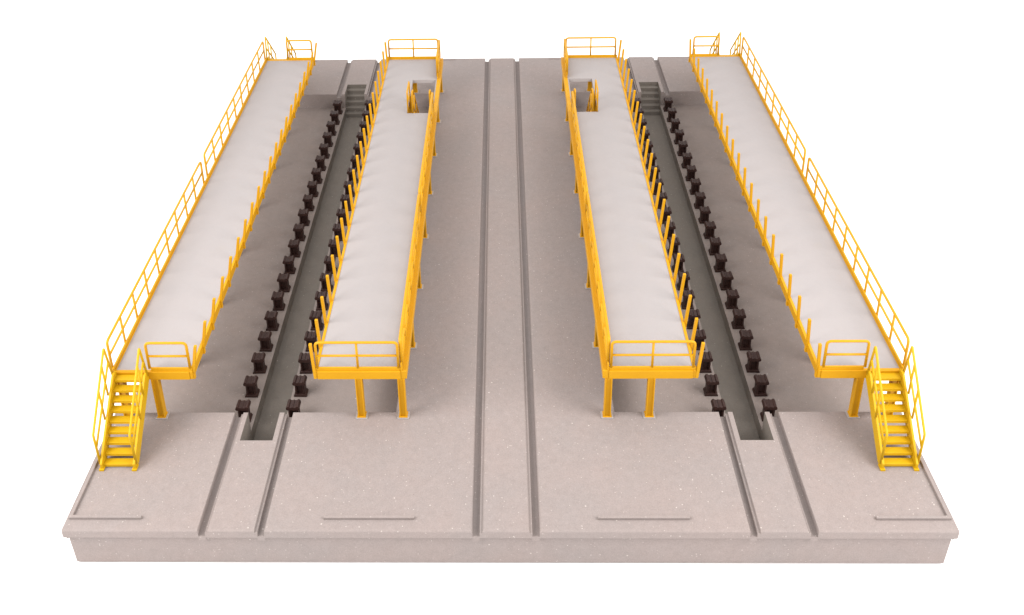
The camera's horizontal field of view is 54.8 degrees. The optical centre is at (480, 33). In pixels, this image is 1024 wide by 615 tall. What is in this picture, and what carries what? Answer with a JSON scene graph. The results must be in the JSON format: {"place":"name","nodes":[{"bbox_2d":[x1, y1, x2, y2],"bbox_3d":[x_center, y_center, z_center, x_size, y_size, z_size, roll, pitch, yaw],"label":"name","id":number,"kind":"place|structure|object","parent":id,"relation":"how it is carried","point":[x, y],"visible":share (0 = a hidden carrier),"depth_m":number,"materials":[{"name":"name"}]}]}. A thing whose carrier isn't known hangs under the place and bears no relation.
{"place":"outdoors","nodes":[
{"label":"outdoors","id":0,"kind":"place"},
{"bbox_2d":[0,0,1023,614],"bbox_3d":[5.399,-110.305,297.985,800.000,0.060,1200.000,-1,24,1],"label":"ground","id":1,"kind":"structure","parent":0,"point":[906,118],"depth_m":37.66,"materials":[{"name":"white paper"}]},
{"bbox_2d":[61,56,959,562],"bbox_3d":[0.826,7.129,36.150,21.760,1.325,26.400,-1,24,1],"label":"model base","id":2,"kind":"object","parent":1,"relation":"on","point":[503,442],"visible":0.67,"depth_m":27.32,"materials":[{"name":"concrete"}]},
{"bbox_2d":[92,36,316,470],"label":"service platform","id":3,"kind":"structure","parent":2,"relation":"on","point":[173,327],"depth_m":31.01,"materials":[{"name":"metal"}]},
{"bbox_2d":[235,399,252,421],"bbox_3d":[-6.736,10.721,28.084,0.380,0.579,0.300,0,24,2],"label":"rail pedestal","id":4,"kind":"object","parent":2,"relation":"on","point":[242,407],"visible":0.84,"depth_m":27.98,"materials":[{"name":"brown metal"}]},
{"bbox_2d":[243,375,259,397],"bbox_3d":[-6.723,10.332,28.948,0.380,0.579,0.300,0,24,2],"label":"rail pedestal","id":5,"kind":"object","parent":2,"relation":"on","point":[251,386],"visible":1,"depth_m":28.90,"materials":[{"name":"brown metal"}]},
{"bbox_2d":[251,352,266,373],"bbox_3d":[-6.695,9.935,29.825,0.380,0.579,0.300,-1,24,0],"label":"rail pedestal","id":6,"kind":"object","parent":2,"relation":"on","point":[258,362],"visible":1,"depth_m":29.77,"materials":[{"name":"brown metal"}]},
{"bbox_2d":[258,331,272,351],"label":"rail pedestal","id":7,"kind":"object","parent":2,"relation":"on","point":[264,339],"visible":1,"depth_m":30.63,"materials":[{"name":"brown metal"}]},
{"bbox_2d":[264,311,278,330],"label":"rail pedestal","id":8,"kind":"object","parent":2,"relation":"on","point":[270,317],"visible":1,"depth_m":31.48,"materials":[{"name":"brown metal"}]},
{"bbox_2d":[271,291,285,310],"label":"rail pedestal","id":9,"kind":"object","parent":2,"relation":"on","point":[279,304],"visible":1,"depth_m":32.37,"materials":[{"name":"brown metal"}]},
{"bbox_2d":[277,273,290,291],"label":"rail pedestal","id":10,"kind":"object","parent":2,"relation":"on","point":[283,281],"visible":0.96,"depth_m":33.21,"materials":[{"name":"brown metal"}]},
{"bbox_2d":[282,255,295,273],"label":"rail pedestal","id":11,"kind":"object","parent":2,"relation":"on","point":[288,263],"visible":0.97,"depth_m":34.08,"materials":[{"name":"brown metal"}]},
{"bbox_2d":[286,399,300,416],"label":"rail pedestal","id":12,"kind":"object","parent":2,"relation":"on","point":[292,406],"visible":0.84,"depth_m":27.93,"materials":[{"name":"brown metal"}]},
{"bbox_2d":[288,239,300,257],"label":"rail pedestal","id":13,"kind":"object","parent":2,"relation":"on","point":[293,246],"visible":0.97,"depth_m":34.94,"materials":[{"name":"brown metal"}]},
{"bbox_2d":[293,223,305,240],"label":"rail pedestal","id":14,"kind":"object","parent":2,"relation":"on","point":[298,229],"visible":0.98,"depth_m":35.81,"materials":[{"name":"brown metal"}]},
{"bbox_2d":[292,375,308,396],"bbox_3d":[-5.286,10.311,28.932,0.380,0.579,0.300,0,24,3],"label":"rail pedestal","id":15,"kind":"object","parent":2,"relation":"on","point":[299,384],"visible":1,"depth_m":28.88,"materials":[{"name":"brown metal"}]},
{"bbox_2d":[298,209,309,225],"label":"rail pedestal","id":16,"kind":"object","parent":2,"relation":"on","point":[303,217],"visible":0.92,"depth_m":36.66,"materials":[{"name":"brown metal"}]},
{"bbox_2d":[298,352,312,373],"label":"rail pedestal","id":17,"kind":"object","parent":2,"relation":"on","point":[304,360],"visible":0.88,"depth_m":29.73,"materials":[{"name":"brown metal"}]},
{"bbox_2d":[302,194,314,210],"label":"rail pedestal","id":18,"kind":"object","parent":2,"relation":"on","point":[307,200],"visible":0.94,"depth_m":37.53,"materials":[{"name":"brown metal"}]},
{"bbox_2d":[304,331,318,351],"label":"rail pedestal","id":19,"kind":"object","parent":2,"relation":"on","point":[310,337],"visible":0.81,"depth_m":30.55,"materials":[{"name":"brown metal"}]},
{"bbox_2d":[307,181,318,196],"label":"rail pedestal","id":20,"kind":"object","parent":2,"relation":"on","point":[312,186],"visible":0.98,"depth_m":38.40,"materials":[{"name":"brown metal"}]},
{"bbox_2d":[309,310,323,330],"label":"rail pedestal","id":21,"kind":"object","parent":2,"relation":"on","point":[314,315],"visible":0.97,"depth_m":31.44,"materials":[{"name":"brown metal"}]},
{"bbox_2d":[311,168,322,183],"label":"rail pedestal","id":22,"kind":"object","parent":2,"relation":"on","point":[316,173],"visible":0.92,"depth_m":39.26,"materials":[{"name":"brown metal"}]},
{"bbox_2d":[315,155,325,170],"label":"rail pedestal","id":23,"kind":"object","parent":2,"relation":"on","point":[320,160],"visible":0.94,"depth_m":40.11,"materials":[{"name":"brown metal"}]},
{"bbox_2d":[315,291,328,310],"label":"rail pedestal","id":24,"kind":"object","parent":2,"relation":"on","point":[318,294],"visible":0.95,"depth_m":32.33,"materials":[{"name":"brown metal"}]},
{"bbox_2d":[319,143,329,158],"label":"rail pedestal","id":25,"kind":"object","parent":2,"relation":"on","point":[323,148],"visible":0.91,"depth_m":40.98,"materials":[{"name":"brown metal"}]},
{"bbox_2d":[319,273,332,291],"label":"rail pedestal","id":26,"kind":"object","parent":2,"relation":"on","point":[322,279],"visible":0.84,"depth_m":33.21,"materials":[{"name":"brown metal"}]},
{"bbox_2d":[322,132,332,146],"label":"rail pedestal","id":27,"kind":"object","parent":2,"relation":"on","point":[326,136],"visible":0.91,"depth_m":41.85,"materials":[{"name":"brown metal"}]},
{"bbox_2d":[324,255,336,273],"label":"rail pedestal","id":28,"kind":"object","parent":2,"relation":"on","point":[328,262],"visible":0.72,"depth_m":34.06,"materials":[{"name":"brown metal"}]},
{"bbox_2d":[326,121,336,135],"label":"rail pedestal","id":29,"kind":"object","parent":2,"relation":"on","point":[330,125],"visible":0.9,"depth_m":42.71,"materials":[{"name":"brown metal"}]},
{"bbox_2d":[328,239,340,256],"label":"rail pedestal","id":30,"kind":"object","parent":2,"relation":"on","point":[332,245],"visible":0.81,"depth_m":34.91,"materials":[{"name":"brown metal"}]},
{"bbox_2d":[330,110,339,124],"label":"rail pedestal","id":31,"kind":"object","parent":2,"relation":"on","point":[334,116],"visible":0.89,"depth_m":43.56,"materials":[{"name":"brown metal"}]},
{"bbox_2d":[332,223,342,240],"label":"rail pedestal","id":32,"kind":"object","parent":2,"relation":"on","point":[336,229],"visible":0.62,"depth_m":35.75,"materials":[{"name":"brown metal"}]},
{"bbox_2d":[333,100,342,113],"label":"rail pedestal","id":33,"kind":"object","parent":2,"relation":"on","point":[337,104],"visible":0.89,"depth_m":44.43,"materials":[{"name":"brown metal"}]},
{"bbox_2d":[336,208,346,225],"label":"rail pedestal","id":34,"kind":"object","parent":2,"relation":"on","point":[340,213],"visible":0.69,"depth_m":36.60,"materials":[{"name":"brown metal"}]},
{"bbox_2d":[340,194,350,210],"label":"rail pedestal","id":35,"kind":"object","parent":2,"relation":"on","point":[346,197],"visible":0.73,"depth_m":37.48,"materials":[{"name":"brown metal"}]},
{"bbox_2d":[343,180,354,196],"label":"rail pedestal","id":36,"kind":"object","parent":2,"relation":"on","point":[346,184],"visible":0.79,"depth_m":38.34,"materials":[{"name":"brown metal"}]},
{"bbox_2d":[347,167,357,183],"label":"rail pedestal","id":37,"kind":"object","parent":2,"relation":"on","point":[349,173],"visible":0.75,"depth_m":39.22,"materials":[{"name":"brown metal"}]},
{"bbox_2d":[350,155,360,170],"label":"rail pedestal","id":38,"kind":"object","parent":2,"relation":"on","point":[353,161],"visible":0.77,"depth_m":40.09,"materials":[{"name":"brown metal"}]},
{"bbox_2d":[353,143,363,158],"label":"rail pedestal","id":39,"kind":"object","parent":2,"relation":"on","point":[356,147],"visible":0.71,"depth_m":40.91,"materials":[{"name":"brown metal"}]},
{"bbox_2d":[356,132,365,146],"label":"rail pedestal","id":40,"kind":"object","parent":2,"relation":"on","point":[359,136],"visible":0.52,"depth_m":41.77,"materials":[{"name":"brown metal"}]},
{"bbox_2d":[359,121,367,134],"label":"rail pedestal","id":41,"kind":"object","parent":2,"relation":"on","point":[362,124],"visible":0.62,"depth_m":42.62,"materials":[{"name":"brown metal"}]},
{"bbox_2d":[362,110,370,124],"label":"rail pedestal","id":42,"kind":"object","parent":2,"relation":"on","point":[365,113],"visible":0.74,"depth_m":43.49,"materials":[{"name":"brown metal"}]},
{"bbox_2d":[365,100,373,113],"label":"rail pedestal","id":43,"kind":"object","parent":2,"relation":"on","point":[367,102],"visible":0.66,"depth_m":44.39,"materials":[{"name":"brown metal"}]},
{"bbox_2d":[308,38,443,418],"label":"service platform","id":44,"kind":"structure","parent":2,"relation":"on","point":[368,332],"depth_m":31.78,"materials":[{"name":"metal"}]},
{"bbox_2d":[560,37,704,418],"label":"service platform","id":45,"kind":"structure","parent":2,"relation":"on","point":[640,328],"depth_m":31.60,"materials":[{"name":"metal"}]},
{"bbox_2d":[633,98,640,111],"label":"rail pedestal","id":46,"kind":"object","parent":2,"relation":"on","point":[636,100],"visible":0.52,"depth_m":44.13,"materials":[{"name":"brown metal"}]},
{"bbox_2d":[634,108,643,122],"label":"rail pedestal","id":47,"kind":"object","parent":2,"relation":"on","point":[640,110],"visible":0.62,"depth_m":43.25,"materials":[{"name":"brown metal"}]},
{"bbox_2d":[637,118,646,129],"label":"rail pedestal","id":48,"kind":"object","parent":2,"relation":"on","point":[643,122],"visible":0.61,"depth_m":42.36,"materials":[{"name":"brown metal"}]},
{"bbox_2d":[640,129,649,144],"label":"rail pedestal","id":49,"kind":"object","parent":2,"relation":"on","point":[647,134],"visible":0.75,"depth_m":41.54,"materials":[{"name":"brown metal"}]},
{"bbox_2d":[642,141,652,156],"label":"rail pedestal","id":50,"kind":"object","parent":2,"relation":"on","point":[650,146],"visible":0.72,"depth_m":40.68,"materials":[{"name":"brown metal"}]},
{"bbox_2d":[646,153,656,168],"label":"rail pedestal","id":51,"kind":"object","parent":2,"relation":"on","point":[654,158],"visible":0.62,"depth_m":39.80,"materials":[{"name":"brown metal"}]},
{"bbox_2d":[649,165,659,181],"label":"rail pedestal","id":52,"kind":"object","parent":2,"relation":"on","point":[652,173],"visible":0.56,"depth_m":38.95,"materials":[{"name":"brown metal"}]},
{"bbox_2d":[653,178,663,194],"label":"rail pedestal","id":53,"kind":"object","parent":2,"relation":"on","point":[658,181],"visible":0.66,"depth_m":38.10,"materials":[{"name":"brown metal"}]},
{"bbox_2d":[657,192,667,208],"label":"rail pedestal","id":54,"kind":"object","parent":2,"relation":"on","point":[662,196],"visible":0.64,"depth_m":37.23,"materials":[{"name":"brown metal"}]},
{"bbox_2d":[660,206,671,223],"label":"rail pedestal","id":55,"kind":"object","parent":2,"relation":"on","point":[667,212],"visible":0.63,"depth_m":36.35,"materials":[{"name":"brown metal"}]},
{"bbox_2d":[663,97,672,111],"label":"rail pedestal","id":56,"kind":"object","parent":2,"relation":"on","point":[668,102],"visible":0.88,"depth_m":44.11,"materials":[{"name":"brown metal"}]},
{"bbox_2d":[663,221,675,238],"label":"rail pedestal","id":57,"kind":"object","parent":2,"relation":"on","point":[672,226],"visible":0.67,"depth_m":35.51,"materials":[{"name":"brown metal"}]},
{"bbox_2d":[667,107,676,121],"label":"rail pedestal","id":58,"kind":"object","parent":2,"relation":"on","point":[672,112],"visible":0.9,"depth_m":43.25,"materials":[{"name":"brown metal"}]},
{"bbox_2d":[667,237,679,255],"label":"rail pedestal","id":59,"kind":"object","parent":2,"relation":"on","point":[676,245],"visible":0.7,"depth_m":34.67,"materials":[{"name":"brown metal"}]},
{"bbox_2d":[670,118,679,132],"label":"rail pedestal","id":60,"kind":"object","parent":2,"relation":"on","point":[675,123],"visible":0.9,"depth_m":42.38,"materials":[{"name":"brown metal"}]},
{"bbox_2d":[672,254,684,272],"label":"rail pedestal","id":61,"kind":"object","parent":2,"relation":"on","point":[680,266],"visible":0.74,"depth_m":33.79,"materials":[{"name":"brown metal"}]},
{"bbox_2d":[674,129,683,143],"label":"rail pedestal","id":62,"kind":"object","parent":2,"relation":"on","point":[679,134],"visible":0.91,"depth_m":41.52,"materials":[{"name":"brown metal"}]},
{"bbox_2d":[677,140,687,155],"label":"rail pedestal","id":63,"kind":"object","parent":2,"relation":"on","point":[683,145],"visible":0.96,"depth_m":40.66,"materials":[{"name":"brown metal"}]},
{"bbox_2d":[677,271,689,290],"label":"rail pedestal","id":64,"kind":"object","parent":2,"relation":"on","point":[680,275],"visible":0.84,"depth_m":32.91,"materials":[{"name":"brown metal"}]},
{"bbox_2d":[681,152,692,167],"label":"rail pedestal","id":65,"kind":"object","parent":2,"relation":"on","point":[687,157],"visible":0.92,"depth_m":39.80,"materials":[{"name":"brown metal"}]},
{"bbox_2d":[681,289,694,308],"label":"rail pedestal","id":66,"kind":"object","parent":2,"relation":"on","point":[686,293],"visible":0.87,"depth_m":32.05,"materials":[{"name":"brown metal"}]},
{"bbox_2d":[685,165,696,180],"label":"rail pedestal","id":67,"kind":"object","parent":2,"relation":"on","point":[691,170],"visible":0.9,"depth_m":38.94,"materials":[{"name":"brown metal"}]},
{"bbox_2d":[687,309,700,329],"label":"rail pedestal","id":68,"kind":"object","parent":2,"relation":"on","point":[693,314],"visible":0.76,"depth_m":31.18,"materials":[{"name":"brown metal"}]},
{"bbox_2d":[689,178,700,194],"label":"rail pedestal","id":69,"kind":"object","parent":2,"relation":"on","point":[695,184],"visible":0.91,"depth_m":38.07,"materials":[{"name":"brown metal"}]},
{"bbox_2d":[693,329,706,349],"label":"rail pedestal","id":70,"kind":"object","parent":2,"relation":"on","point":[700,337],"visible":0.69,"depth_m":30.30,"materials":[{"name":"brown metal"}]},
{"bbox_2d":[694,192,705,208],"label":"rail pedestal","id":71,"kind":"object","parent":2,"relation":"on","point":[699,199],"visible":0.94,"depth_m":37.21,"materials":[{"name":"brown metal"}]},
{"bbox_2d":[698,206,710,223],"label":"rail pedestal","id":72,"kind":"object","parent":2,"relation":"on","point":[705,212],"visible":0.97,"depth_m":36.35,"materials":[{"name":"brown metal"}]},
{"bbox_2d":[698,351,712,372],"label":"rail pedestal","id":73,"kind":"object","parent":2,"relation":"on","point":[707,360],"visible":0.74,"depth_m":29.47,"materials":[{"name":"brown metal"}]},
{"bbox_2d":[703,221,715,238],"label":"rail pedestal","id":74,"kind":"object","parent":2,"relation":"on","point":[710,228],"visible":0.95,"depth_m":35.49,"materials":[{"name":"brown metal"}]},
{"bbox_2d":[703,374,718,395],"bbox_3d":[6.684,10.194,28.670,0.380,0.579,0.300,-1,24,1],"label":"rail pedestal","id":75,"kind":"object","parent":2,"relation":"on","point":[711,384],"visible":1,"depth_m":28.62,"materials":[{"name":"brown metal"}]},
{"bbox_2d":[708,237,721,255],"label":"rail pedestal","id":76,"kind":"object","parent":2,"relation":"on","point":[715,244],"visible":0.94,"depth_m":34.61,"materials":[{"name":"brown metal"}]},
{"bbox_2d":[711,399,726,416],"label":"rail pedestal","id":77,"kind":"object","parent":2,"relation":"on","point":[719,406],"visible":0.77,"depth_m":27.66,"materials":[{"name":"brown metal"}]},
{"bbox_2d":[714,253,727,271],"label":"rail pedestal","id":78,"kind":"object","parent":2,"relation":"on","point":[720,263],"visible":0.95,"depth_m":33.76,"materials":[{"name":"brown metal"}]},
{"bbox_2d":[719,271,733,290],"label":"rail pedestal","id":79,"kind":"object","parent":2,"relation":"on","point":[726,280],"visible":0.98,"depth_m":32.90,"materials":[{"name":"brown metal"}]},
{"bbox_2d":[725,289,739,308],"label":"rail pedestal","id":80,"kind":"object","parent":2,"relation":"on","point":[733,296],"visible":0.98,"depth_m":32.04,"materials":[{"name":"brown metal"}]},
{"bbox_2d":[731,309,745,328],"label":"rail pedestal","id":81,"kind":"object","parent":2,"relation":"on","point":[739,315],"visible":1,"depth_m":31.18,"materials":[{"name":"brown metal"}]},
{"bbox_2d":[738,329,753,350],"bbox_3d":[8.135,9.405,30.355,0.380,0.579,0.300,0,24,2],"label":"rail pedestal","id":82,"kind":"object","parent":2,"relation":"on","point":[746,338],"visible":1,"depth_m":30.30,"materials":[{"name":"brown metal"}]},
{"bbox_2d":[745,351,760,372],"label":"rail pedestal","id":83,"kind":"object","parent":2,"relation":"on","point":[753,361],"visible":1,"depth_m":29.45,"materials":[{"name":"brown metal"}]},
{"bbox_2d":[752,374,768,396],"bbox_3d":[8.107,10.185,28.627,0.380,0.579,0.300,-1,24,0],"label":"rail pedestal","id":84,"kind":"object","parent":2,"relation":"on","point":[759,388],"visible":1,"depth_m":28.57,"materials":[{"name":"brown metal"}]},
{"bbox_2d":[760,398,777,421],"bbox_3d":[8.089,10.574,27.766,0.380,0.579,0.300,0,24,3],"label":"rail pedestal","id":85,"kind":"object","parent":2,"relation":"on","point":[770,405],"visible":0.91,"depth_m":27.66,"materials":[{"name":"brown metal"}]},
{"bbox_2d":[688,32,925,470],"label":"service platform","id":86,"kind":"structure","parent":2,"relation":"on","point":[841,329],"depth_m":30.60,"materials":[{"name":"metal"}]}
]}

